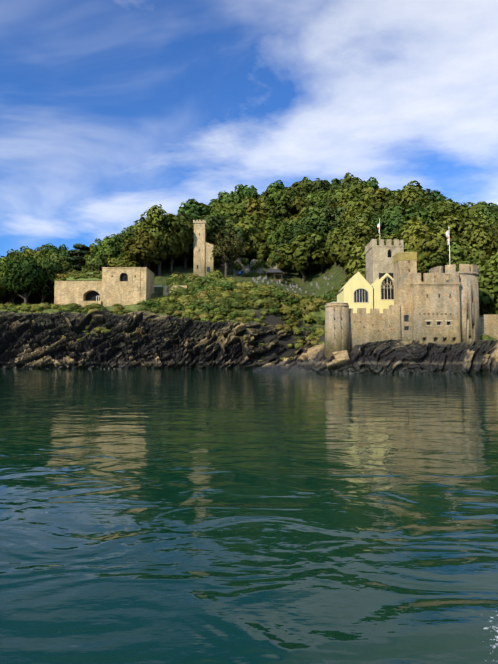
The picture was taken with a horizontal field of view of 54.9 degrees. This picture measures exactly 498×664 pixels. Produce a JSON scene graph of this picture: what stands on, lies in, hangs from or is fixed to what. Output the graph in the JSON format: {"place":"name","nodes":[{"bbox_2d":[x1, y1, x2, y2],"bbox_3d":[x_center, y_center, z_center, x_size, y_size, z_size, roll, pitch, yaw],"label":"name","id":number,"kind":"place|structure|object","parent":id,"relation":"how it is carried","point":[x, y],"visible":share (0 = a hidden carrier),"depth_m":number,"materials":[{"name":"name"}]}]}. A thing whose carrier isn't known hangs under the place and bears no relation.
{"place":"outdoors","nodes":[
{"label":"outdoors","id":0,"kind":"place"},
{"bbox_2d":[0,310,316,368],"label":"cliff rock","id":1,"kind":"object","parent":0,"point":[154,341],"visible":0.8,"depth_m":140.59,"materials":[{"name":"stone"}]},
{"bbox_2d":[0,255,365,367],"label":"terrain ground","id":2,"kind":"structure","parent":0,"point":[337,279],"depth_m":179.21,"materials":[{"name":"green plant"}]},
{"bbox_2d":[0,269,15,302],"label":"tree","id":3,"kind":"object","parent":2,"relation":"on","point":[4,292],"visible":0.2,"depth_m":170.54,"materials":[{"name":"green plant"}]},
{"bbox_2d":[1,256,47,303],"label":"tree","id":4,"kind":"object","parent":2,"relation":"on","point":[16,278],"visible":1,"depth_m":163.20,"materials":[{"name":"green plant"}]},
{"bbox_2d":[14,287,41,303],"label":"tree","id":5,"kind":"object","parent":2,"relation":"on","point":[33,295],"visible":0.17,"depth_m":173.88,"materials":[{"name":"green plant"}]},
{"bbox_2d":[21,249,44,256],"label":"tree","id":6,"kind":"object","parent":2,"relation":"on","point":[29,252],"visible":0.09,"depth_m":195.28,"materials":[{"name":"green plant"}]},
{"bbox_2d":[25,255,64,302],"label":"tree","id":7,"kind":"object","parent":2,"relation":"on","point":[52,268],"visible":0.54,"depth_m":169.40,"materials":[{"name":"green plant"}]},
{"bbox_2d":[41,243,67,256],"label":"tree","id":8,"kind":"object","parent":2,"relation":"on","point":[52,247],"visible":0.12,"depth_m":206.26,"materials":[{"name":"green plant"}]},
{"bbox_2d":[48,271,76,295],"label":"tree","id":9,"kind":"object","parent":2,"relation":"on","point":[67,274],"visible":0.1,"depth_m":170.39,"materials":[{"name":"green plant"}]},
{"bbox_2d":[45,250,81,273],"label":"tree","id":10,"kind":"object","parent":2,"relation":"on","point":[66,264],"visible":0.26,"depth_m":179.49,"materials":[{"name":"green plant"}]},
{"bbox_2d":[64,243,90,270],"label":"pine tree","id":11,"kind":"object","parent":2,"relation":"on","point":[78,253],"visible":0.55,"depth_m":181.19,"materials":[{"name":"green plant"}]},
{"bbox_2d":[54,280,101,304],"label":"stone building","id":12,"kind":"structure","parent":2,"relation":"on","point":[72,292],"depth_m":157.36,"materials":[{"name":"stone"}]},
{"bbox_2d":[59,272,101,280],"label":"battery earth roof","id":13,"kind":"structure","parent":12,"relation":"on","point":[72,279],"depth_m":157.84,"materials":[{"name":"green plant"}]},
{"bbox_2d":[77,253,109,271],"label":"tree","id":14,"kind":"object","parent":2,"relation":"on","point":[94,263],"visible":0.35,"depth_m":176.33,"materials":[{"name":"green plant"}]},
{"bbox_2d":[90,234,123,261],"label":"tree","id":15,"kind":"object","parent":2,"relation":"on","point":[106,249],"visible":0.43,"depth_m":183.78,"materials":[{"name":"green plant"}]},
{"bbox_2d":[105,255,140,266],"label":"tree","id":16,"kind":"object","parent":2,"relation":"on","point":[118,262],"visible":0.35,"depth_m":178.68,"materials":[{"name":"green plant"}]},
{"bbox_2d":[111,219,141,244],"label":"tree","id":17,"kind":"object","parent":2,"relation":"on","point":[128,231],"visible":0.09,"depth_m":190.84,"materials":[{"name":"green plant"}]},
{"bbox_2d":[102,268,153,302],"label":"battery block","id":18,"kind":"structure","parent":2,"relation":"on","point":[115,289],"depth_m":156.65,"materials":[{"name":"stone"}]},
{"bbox_2d":[101,267,154,306],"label":"battery trim","id":19,"kind":"structure","parent":2,"relation":"on","point":[109,304],"depth_m":156.35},
{"bbox_2d":[122,227,167,268],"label":"tree","id":20,"kind":"object","parent":2,"relation":"on","point":[137,247],"visible":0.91,"depth_m":178.93,"materials":[{"name":"green plant"}]},
{"bbox_2d":[133,204,187,275],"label":"tree","id":21,"kind":"object","parent":2,"relation":"on","point":[156,219],"visible":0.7,"depth_m":183.15,"materials":[{"name":"green plant"}]},
{"bbox_2d":[155,213,193,272],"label":"tree","id":22,"kind":"object","parent":2,"relation":"on","point":[185,250],"visible":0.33,"depth_m":188.55,"materials":[{"name":"green plant"}]},
{"bbox_2d":[163,286,186,295],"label":"low wall","id":23,"kind":"structure","parent":2,"relation":"on","point":[165,291],"depth_m":164.41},
{"bbox_2d":[178,218,194,269],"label":"tree","id":24,"kind":"object","parent":2,"relation":"on","point":[188,225],"visible":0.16,"depth_m":192.02,"materials":[{"name":"green plant"}]},
{"bbox_2d":[184,208,200,219],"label":"tree","id":25,"kind":"object","parent":2,"relation":"on","point":[193,213],"visible":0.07,"depth_m":231.97,"materials":[{"name":"green plant"}]},
{"bbox_2d":[178,199,211,216],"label":"tree","id":26,"kind":"object","parent":2,"relation":"on","point":[187,207],"visible":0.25,"depth_m":258.22,"materials":[{"name":"green plant"}]},
{"bbox_2d":[187,222,217,267],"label":"tree","id":27,"kind":"object","parent":2,"relation":"on","point":[210,237],"visible":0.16,"depth_m":198.41,"materials":[{"name":"green plant"}]},
{"bbox_2d":[193,220,214,275],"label":"tower","id":28,"kind":"structure","parent":2,"relation":"on","point":[209,248],"depth_m":188.80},
{"bbox_2d":[203,214,228,258],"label":"tree","id":29,"kind":"object","parent":2,"relation":"on","point":[216,222],"visible":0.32,"depth_m":202.07,"materials":[{"name":"green plant"}]},
{"bbox_2d":[208,191,242,210],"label":"tree","id":30,"kind":"object","parent":2,"relation":"on","point":[223,197],"visible":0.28,"depth_m":269.94,"materials":[{"name":"green plant"}]},
{"bbox_2d":[210,228,244,277],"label":"sparse tree","id":31,"kind":"object","parent":2,"relation":"on","point":[223,255],"visible":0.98,"depth_m":189.50,"materials":[{"name":"green plant"}]},
{"bbox_2d":[219,202,246,219],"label":"tree","id":32,"kind":"object","parent":2,"relation":"on","point":[237,210],"visible":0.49,"depth_m":241.77,"materials":[{"name":"green plant"}]},
{"bbox_2d":[226,225,249,267],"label":"tree","id":33,"kind":"object","parent":2,"relation":"on","point":[238,231],"visible":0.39,"depth_m":207.72,"materials":[{"name":"green plant"}]},
{"bbox_2d":[233,258,249,275],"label":"ruin wall","id":34,"kind":"structure","parent":2,"relation":"on","point":[244,268],"depth_m":198.42,"materials":[{"name":"stone"}]},
{"bbox_2d":[229,184,257,202],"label":"tree","id":35,"kind":"object","parent":2,"relation":"on","point":[245,190],"visible":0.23,"depth_m":315.35,"materials":[{"name":"green plant"}]},
{"bbox_2d":[234,239,252,259],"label":"tree","id":36,"kind":"object","parent":2,"relation":"on","point":[248,248],"visible":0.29,"depth_m":210.16,"materials":[{"name":"green plant"}]},
{"bbox_2d":[232,220,261,253],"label":"tree","id":37,"kind":"object","parent":2,"relation":"on","point":[254,237],"visible":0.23,"depth_m":213.51,"materials":[{"name":"green plant"}]},
{"bbox_2d":[236,199,267,217],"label":"tree","id":38,"kind":"object","parent":2,"relation":"on","point":[257,206],"visible":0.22,"depth_m":243.18,"materials":[{"name":"green plant"}]},
{"bbox_2d":[240,219,264,257],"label":"tree","id":39,"kind":"object","parent":2,"relation":"on","point":[259,229],"visible":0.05,"depth_m":222.75,"materials":[{"name":"green plant"}]},
{"bbox_2d":[241,210,264,227],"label":"tree","id":40,"kind":"object","parent":2,"relation":"on","point":[253,218],"visible":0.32,"depth_m":234.12,"materials":[{"name":"green plant"}]},
{"bbox_2d":[248,242,269,259],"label":"tree","id":41,"kind":"object","parent":2,"relation":"on","point":[262,252],"visible":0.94,"depth_m":212.88,"materials":[{"name":"green plant"}]},
{"bbox_2d":[260,185,283,202],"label":"tree","id":42,"kind":"object","parent":2,"relation":"on","point":[268,191],"visible":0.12,"depth_m":291.94,"materials":[{"name":"green plant"}]},
{"bbox_2d":[257,215,287,231],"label":"tree","id":43,"kind":"object","parent":2,"relation":"on","point":[269,222],"visible":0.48,"depth_m":227.38,"materials":[{"name":"green plant"}]},
{"bbox_2d":[264,269,283,280],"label":"gazebo","id":44,"kind":"object","parent":2,"relation":"on","point":[271,272],"visible":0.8,"depth_m":195.48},
{"bbox_2d":[261,201,287,221],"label":"tree","id":45,"kind":"object","parent":2,"relation":"on","point":[271,210],"visible":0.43,"depth_m":243.16,"materials":[{"name":"green plant"}]},
{"bbox_2d":[266,180,286,190],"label":"tree","id":46,"kind":"object","parent":2,"relation":"on","point":[278,186],"visible":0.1,"depth_m":307.48,"materials":[{"name":"green plant"}]},
{"bbox_2d":[265,224,292,271],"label":"tree","id":47,"kind":"object","parent":2,"relation":"on","point":[280,231],"visible":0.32,"depth_m":211.54,"materials":[{"name":"green plant"}]},
{"bbox_2d":[264,190,297,218],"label":"tree","id":48,"kind":"object","parent":2,"relation":"on","point":[275,196],"visible":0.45,"depth_m":245.49,"materials":[{"name":"green plant"}]},
{"bbox_2d":[253,357,311,371],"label":"ledge rock","id":49,"kind":"object","parent":2,"relation":"on","point":[290,365],"visible":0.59,"depth_m":97.28,"materials":[{"name":"stone"}]},
{"bbox_2d":[273,238,293,273],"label":"tree","id":50,"kind":"object","parent":2,"relation":"on","point":[279,244],"visible":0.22,"depth_m":209.51,"materials":[{"name":"green plant"}]},
{"bbox_2d":[252,275,332,295],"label":"gravestones","id":51,"kind":"object","parent":2,"relation":"on","point":[293,286],"visible":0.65,"depth_m":187.31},
{"bbox_2d":[288,189,307,199],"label":"tree","id":52,"kind":"object","parent":2,"relation":"on","point":[298,194],"visible":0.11,"depth_m":259.90,"materials":[{"name":"green plant"}]},
{"bbox_2d":[283,195,313,217],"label":"tree","id":53,"kind":"object","parent":2,"relation":"on","point":[297,202],"visible":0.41,"depth_m":245.99,"materials":[{"name":"green plant"}]},
{"bbox_2d":[286,216,315,273],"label":"tree","id":54,"kind":"object","parent":2,"relation":"on","point":[303,223],"visible":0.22,"depth_m":209.84,"materials":[{"name":"green plant"}]},
{"bbox_2d":[288,177,315,193],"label":"tree","id":55,"kind":"object","parent":2,"relation":"on","point":[306,186],"visible":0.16,"depth_m":271.71,"materials":[{"name":"green plant"}]},
{"bbox_2d":[277,231,329,282],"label":"tree","id":56,"kind":"object","parent":2,"relation":"on","point":[297,259],"visible":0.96,"depth_m":198.19,"materials":[{"name":"green plant"}]},
{"bbox_2d":[287,210,333,271],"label":"tree","id":57,"kind":"object","parent":2,"relation":"on","point":[319,224],"visible":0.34,"depth_m":205.37,"materials":[{"name":"green plant"}]},
{"bbox_2d":[301,192,322,205],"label":"tree","id":58,"kind":"object","parent":2,"relation":"on","point":[314,198],"visible":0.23,"depth_m":250.83,"materials":[{"name":"green plant"}]},
{"bbox_2d":[307,202,328,220],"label":"tree","id":59,"kind":"object","parent":2,"relation":"on","point":[317,209],"visible":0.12,"depth_m":216.54,"materials":[{"name":"green plant"}]},
{"bbox_2d":[310,178,329,192],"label":"tree","id":60,"kind":"object","parent":2,"relation":"on","point":[321,185],"visible":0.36,"depth_m":274.97,"materials":[{"name":"green plant"}]},
{"bbox_2d":[311,248,331,272],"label":"tree","id":61,"kind":"object","parent":2,"relation":"on","point":[329,262],"visible":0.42,"depth_m":200.90,"materials":[{"name":"green plant"}]},
{"bbox_2d":[311,190,333,207],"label":"tree","id":62,"kind":"object","parent":2,"relation":"on","point":[324,193],"visible":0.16,"depth_m":252.54,"materials":[{"name":"green plant"}]},
{"bbox_2d":[318,205,344,229],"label":"tree","id":63,"kind":"object","parent":2,"relation":"on","point":[333,214],"visible":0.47,"depth_m":212.11,"materials":[{"name":"green plant"}]},
{"bbox_2d":[324,303,349,357],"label":"castle bastion","id":64,"kind":"object","parent":2,"relation":"on","point":[337,334],"visible":0.81,"depth_m":91.23,"materials":[{"name":"stone"}]},
{"bbox_2d":[333,190,364,206],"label":"tree","id":65,"kind":"object","parent":2,"relation":"on","point":[345,198],"visible":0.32,"depth_m":226.63,"materials":[{"name":"green plant"}]},
{"bbox_2d":[325,218,374,271],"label":"tree","id":66,"kind":"object","parent":2,"relation":"on","point":[342,242],"visible":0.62,"depth_m":156.56,"materials":[{"name":"green plant"}]},
{"bbox_2d":[342,172,366,185],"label":"tree","id":67,"kind":"object","parent":2,"relation":"on","point":[347,176],"visible":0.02,"depth_m":290.74,"materials":[{"name":"green plant"}]},
{"bbox_2d":[337,272,372,312],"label":"gable","id":68,"kind":"structure","parent":2,"relation":"on","point":[357,280],"depth_m":100.34,"materials":[{"name":"paint"}]},
{"bbox_2d":[339,179,371,196],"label":"tree","id":69,"kind":"object","parent":2,"relation":"on","point":[360,185],"visible":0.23,"depth_m":250.31,"materials":[{"name":"green plant"}]},
{"bbox_2d":[341,206,372,223],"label":"tree","id":70,"kind":"object","parent":2,"relation":"on","point":[349,216],"visible":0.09,"depth_m":190.90,"materials":[{"name":"green plant"}]},
{"bbox_2d":[340,211,381,235],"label":"tree","id":71,"kind":"object","parent":2,"relation":"on","point":[365,215],"visible":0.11,"depth_m":172.25,"materials":[{"name":"green plant"}]},
{"bbox_2d":[344,197,382,219],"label":"tree","id":72,"kind":"object","parent":2,"relation":"on","point":[367,205],"visible":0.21,"depth_m":193.23,"materials":[{"name":"green plant"}]},
{"bbox_2d":[354,177,378,196],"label":"tree","id":73,"kind":"object","parent":2,"relation":"on","point":[374,183],"visible":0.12,"depth_m":252.29,"materials":[{"name":"green plant"}]},
{"bbox_2d":[343,242,393,278],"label":"tree","id":74,"kind":"object","parent":2,"relation":"on","point":[359,260],"visible":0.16,"depth_m":138.66,"materials":[{"name":"green plant"}]},
{"bbox_2d":[359,185,391,206],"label":"tree","id":75,"kind":"object","parent":2,"relation":"on","point":[379,196],"visible":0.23,"depth_m":238.19,"materials":[{"name":"green plant"}]},
{"bbox_2d":[371,273,393,312],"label":"church nave","id":76,"kind":"structure","parent":2,"relation":"on","point":[380,305],"depth_m":100.17,"materials":[{"name":"paint"}]},
{"bbox_2d":[353,275,393,302],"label":"window frames","id":77,"kind":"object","parent":76,"relation":"attached to","point":[380,291],"visible":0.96,"depth_m":100.34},
{"bbox_2d":[354,273,393,301],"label":"window panes","id":78,"kind":"structure","parent":77,"relation":"in","point":[363,295],"depth_m":100.63,"materials":[{"name":"glass"}]},
{"bbox_2d":[365,247,403,284],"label":"church tower","id":79,"kind":"structure","parent":2,"relation":"on","point":[378,260],"depth_m":108.78,"materials":[{"name":"stone"}]},
{"bbox_2d":[365,239,403,253],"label":"church tower battlements","id":80,"kind":"object","parent":79,"relation":"on","point":[373,243],"visible":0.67,"depth_m":108.83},
{"bbox_2d":[370,202,422,236],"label":"tree","id":81,"kind":"object","parent":2,"relation":"on","point":[393,221],"visible":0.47,"depth_m":156.80,"materials":[{"name":"green plant"}]},
{"bbox_2d":[393,260,416,338],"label":"castle turret","id":82,"kind":"object","parent":2,"relation":"on","point":[403,270],"visible":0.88,"depth_m":93.65,"materials":[{"name":"stone"}]},
{"bbox_2d":[392,252,416,263],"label":"castle stair turret cap","id":83,"kind":"object","parent":82,"relation":"on","point":[398,256],"visible":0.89,"depth_m":93.92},
{"bbox_2d":[382,188,430,214],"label":"tree","id":84,"kind":"object","parent":2,"relation":"on","point":[402,198],"visible":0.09,"depth_m":180.35,"materials":[{"name":"green plant"}]},
{"bbox_2d":[385,217,431,246],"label":"tree","id":85,"kind":"object","parent":2,"relation":"on","point":[404,228],"visible":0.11,"depth_m":143.35,"materials":[{"name":"green plant"}]},
{"bbox_2d":[400,180,432,202],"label":"tree","id":86,"kind":"object","parent":2,"relation":"on","point":[421,193],"visible":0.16,"depth_m":241.83,"materials":[{"name":"green plant"}]},
{"bbox_2d":[401,206,438,226],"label":"tree","id":87,"kind":"object","parent":2,"relation":"on","point":[425,215],"visible":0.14,"depth_m":152.85,"materials":[{"name":"green plant"}]},
{"bbox_2d":[402,221,456,272],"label":"tree","id":88,"kind":"object","parent":2,"relation":"on","point":[417,241],"visible":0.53,"depth_m":131.64,"materials":[{"name":"green plant"}]},
{"bbox_2d":[404,243,459,280],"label":"tree","id":89,"kind":"object","parent":2,"relation":"on","point":[433,261],"visible":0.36,"depth_m":129.36,"materials":[{"name":"green plant"}]},
{"bbox_2d":[408,230,459,278],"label":"tree","id":90,"kind":"object","parent":2,"relation":"on","point":[442,244],"visible":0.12,"depth_m":131.75,"materials":[{"name":"green plant"}]},
{"bbox_2d":[424,189,445,201],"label":"tree","id":91,"kind":"object","parent":2,"relation":"on","point":[436,195],"visible":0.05,"depth_m":252.51,"materials":[{"name":"green plant"}]},
{"bbox_2d":[411,286,460,343],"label":"castle gun tower","id":92,"kind":"structure","parent":2,"relation":"on","point":[434,303],"depth_m":91.87,"materials":[{"name":"stone"}]},
{"bbox_2d":[409,273,460,325],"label":"castle gun tower battlements","id":93,"kind":"object","parent":92,"relation":"on","point":[415,279],"visible":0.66,"depth_m":92.02,"materials":[{"name":"stone"}]},
{"bbox_2d":[419,199,455,209],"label":"tree","id":94,"kind":"object","parent":2,"relation":"on","point":[432,205],"visible":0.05,"depth_m":175.94,"materials":[{"name":"green plant"}]},
{"bbox_2d":[424,200,483,237],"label":"tree","id":95,"kind":"object","parent":2,"relation":"on","point":[443,213],"visible":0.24,"depth_m":147.47,"materials":[{"name":"green plant"}]},
{"bbox_2d":[434,274,479,341],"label":"round tower","id":96,"kind":"structure","parent":2,"relation":"on","point":[469,309],"depth_m":93.11,"materials":[{"name":"stone"}]},
{"bbox_2d":[429,264,478,276],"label":"castle round tower battlements","id":97,"kind":"object","parent":96,"relation":"on","point":[466,269],"visible":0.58,"depth_m":93.82,"materials":[{"name":"stone"}]},
{"bbox_2d":[444,238,485,272],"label":"tree","id":98,"kind":"object","parent":2,"relation":"on","point":[457,250],"visible":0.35,"depth_m":130.32,"materials":[{"name":"green plant"}]},
{"bbox_2d":[440,213,495,243],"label":"tree","id":99,"kind":"object","parent":2,"relation":"on","point":[472,224],"visible":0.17,"depth_m":141.42,"materials":[{"name":"green plant"}]},
{"bbox_2d":[455,256,491,277],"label":"tree","id":100,"kind":"object","parent":2,"relation":"on","point":[468,260],"visible":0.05,"depth_m":116.92,"materials":[{"name":"green plant"}]},
{"bbox_2d":[455,228,497,262],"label":"tree","id":101,"kind":"object","parent":2,"relation":"on","point":[467,233],"visible":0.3,"depth_m":131.37,"materials":[{"name":"green plant"}]},
{"bbox_2d":[461,236,497,261],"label":"tree","id":102,"kind":"object","parent":2,"relation":"on","point":[488,238],"visible":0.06,"depth_m":133.41,"materials":[{"name":"green plant"}]},
{"bbox_2d":[464,202,497,223],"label":"tree","id":103,"kind":"object","parent":2,"relation":"on","point":[491,213],"visible":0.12,"depth_m":181.96,"materials":[{"name":"green plant"}]},
{"bbox_2d":[469,254,497,316],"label":"tree","id":104,"kind":"object","parent":2,"relation":"on","point":[486,296],"visible":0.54,"depth_m":105.53,"materials":[{"name":"green plant"}]},
{"bbox_2d":[479,298,496,315],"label":"tree","id":105,"kind":"object","parent":2,"relation":"on","point":[492,307],"visible":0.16,"depth_m":107.69,"materials":[{"name":"green plant"}]},
{"bbox_2d":[479,314,497,339],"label":"stone wall","id":106,"kind":"structure","parent":2,"relation":"on","point":[488,324],"depth_m":97.54,"materials":[{"name":"stone"}]},
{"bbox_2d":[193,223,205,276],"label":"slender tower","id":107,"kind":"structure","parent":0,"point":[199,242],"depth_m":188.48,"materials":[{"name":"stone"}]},
{"bbox_2d":[0,369,497,663],"bbox_3d":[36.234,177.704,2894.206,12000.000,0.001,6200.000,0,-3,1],"label":"river water","id":108,"kind":"structure","parent":0,"point":[198,516],"depth_m":6.77,"materials":[{"name":"green"}]},
{"bbox_2d":[0,0,497,257],"label":"sky","id":109,"kind":"structure","parent":0,"point":[112,111],"materials":[{"name":"blue"}]},
{"bbox_2d":[297,338,497,373],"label":"rocky shore","id":110,"kind":"structure","parent":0,"point":[403,356],"depth_m":87.40,"materials":[{"name":"stone"}]},
{"bbox_2d":[349,313,400,348],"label":"castle curtain wall","id":111,"kind":"structure","parent":110,"relation":"on","point":[368,327],"depth_m":92.81,"materials":[{"name":"stone"}]},
{"bbox_2d":[349,305,399,312],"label":"castle curtain wall battlements","id":112,"kind":"object","parent":111,"relation":"on","point":[394,309],"visible":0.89,"depth_m":93.01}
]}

